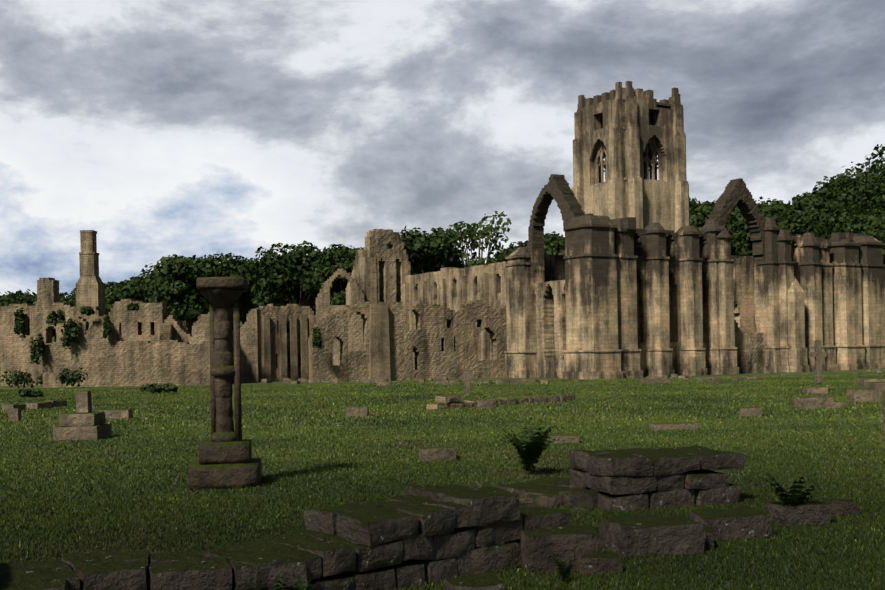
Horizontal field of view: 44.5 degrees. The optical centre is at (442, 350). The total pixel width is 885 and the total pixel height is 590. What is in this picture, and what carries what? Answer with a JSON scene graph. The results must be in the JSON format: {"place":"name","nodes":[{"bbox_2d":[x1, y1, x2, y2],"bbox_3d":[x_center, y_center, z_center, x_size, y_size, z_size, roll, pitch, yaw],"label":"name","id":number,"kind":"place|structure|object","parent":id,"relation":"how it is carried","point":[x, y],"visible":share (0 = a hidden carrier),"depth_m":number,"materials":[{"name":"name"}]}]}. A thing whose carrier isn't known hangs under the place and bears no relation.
{"place":"outdoors","nodes":[
{"label":"outdoors","id":0,"kind":"place"},
{"bbox_2d":[0,484,884,589],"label":"grass","id":1,"kind":"structure","parent":0,"point":[70,507],"depth_m":16.84,"materials":[{"name":"green plant"}]},
{"bbox_2d":[0,374,884,431],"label":"grass","id":2,"kind":"structure","parent":0,"point":[775,389],"depth_m":59.22,"materials":[{"name":"green plant"}]},
{"bbox_2d":[0,321,884,589],"bbox_3d":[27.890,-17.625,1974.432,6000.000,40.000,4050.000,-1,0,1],"label":"ground","id":3,"kind":"structure","parent":0,"point":[844,372],"depth_m":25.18,"materials":[{"name":"green plant"}]},
{"bbox_2d":[189,277,261,489],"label":"column","id":4,"kind":"structure","parent":3,"relation":"on","point":[225,460],"depth_m":23.51,"materials":[{"name":"stone"}]},
{"bbox_2d":[0,268,506,387],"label":"ruins","id":5,"kind":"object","parent":3,"relation":"on","point":[152,343],"visible":0.96,"depth_m":108.41,"materials":[{"name":"stone"}]},
{"bbox_2d":[76,230,104,310],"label":"chimney","id":6,"kind":"object","parent":5,"relation":"on","point":[90,288],"visible":0.92,"depth_m":113.53,"materials":[{"name":"stone"}]},
{"bbox_2d":[345,229,507,369],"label":"building","id":7,"kind":"structure","parent":3,"relation":"on","point":[452,288],"depth_m":132.28,"materials":[{"name":"stone"}]},
{"bbox_2d":[0,445,859,589],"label":"walls","id":8,"kind":"structure","parent":3,"relation":"on","point":[424,534],"depth_m":13.78,"materials":[{"name":"stone"}]},
{"bbox_2d":[0,144,884,397],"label":"leaves","id":9,"kind":"object","parent":3,"relation":"on","point":[861,210],"visible":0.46,"depth_m":167.37,"materials":[{"name":"green plant"}]},
{"bbox_2d":[2,340,884,511],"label":"stone blocks","id":10,"kind":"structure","parent":3,"relation":"on","point":[85,422],"depth_m":49.02,"materials":[{"name":"stone"}]},
{"bbox_2d":[28,182,884,341],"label":"wood","id":11,"kind":"object","parent":3,"relation":"on","point":[187,324],"visible":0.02,"depth_m":177.66,"materials":[{"name":"brown plant"}]},
{"bbox_2d":[234,420,823,589],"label":"ferns","id":12,"kind":"object","parent":3,"relation":"on","point":[530,448],"visible":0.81,"depth_m":17.32,"materials":[{"name":"green plant"}]},
{"bbox_2d":[571,81,689,232],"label":"tower","id":13,"kind":"structure","parent":3,"relation":"on","point":[628,133],"depth_m":160.67,"materials":[{"name":"stone"}]},
{"bbox_2d":[503,174,884,379],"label":"wall","id":14,"kind":"structure","parent":3,"relation":"on","point":[603,297],"depth_m":107.61,"materials":[{"name":"stone"}]},
{"bbox_2d":[0,0,884,297],"label":"sky","id":15,"kind":"structure","parent":0,"point":[156,128],"materials":[{"name":"grey"}]}
]}

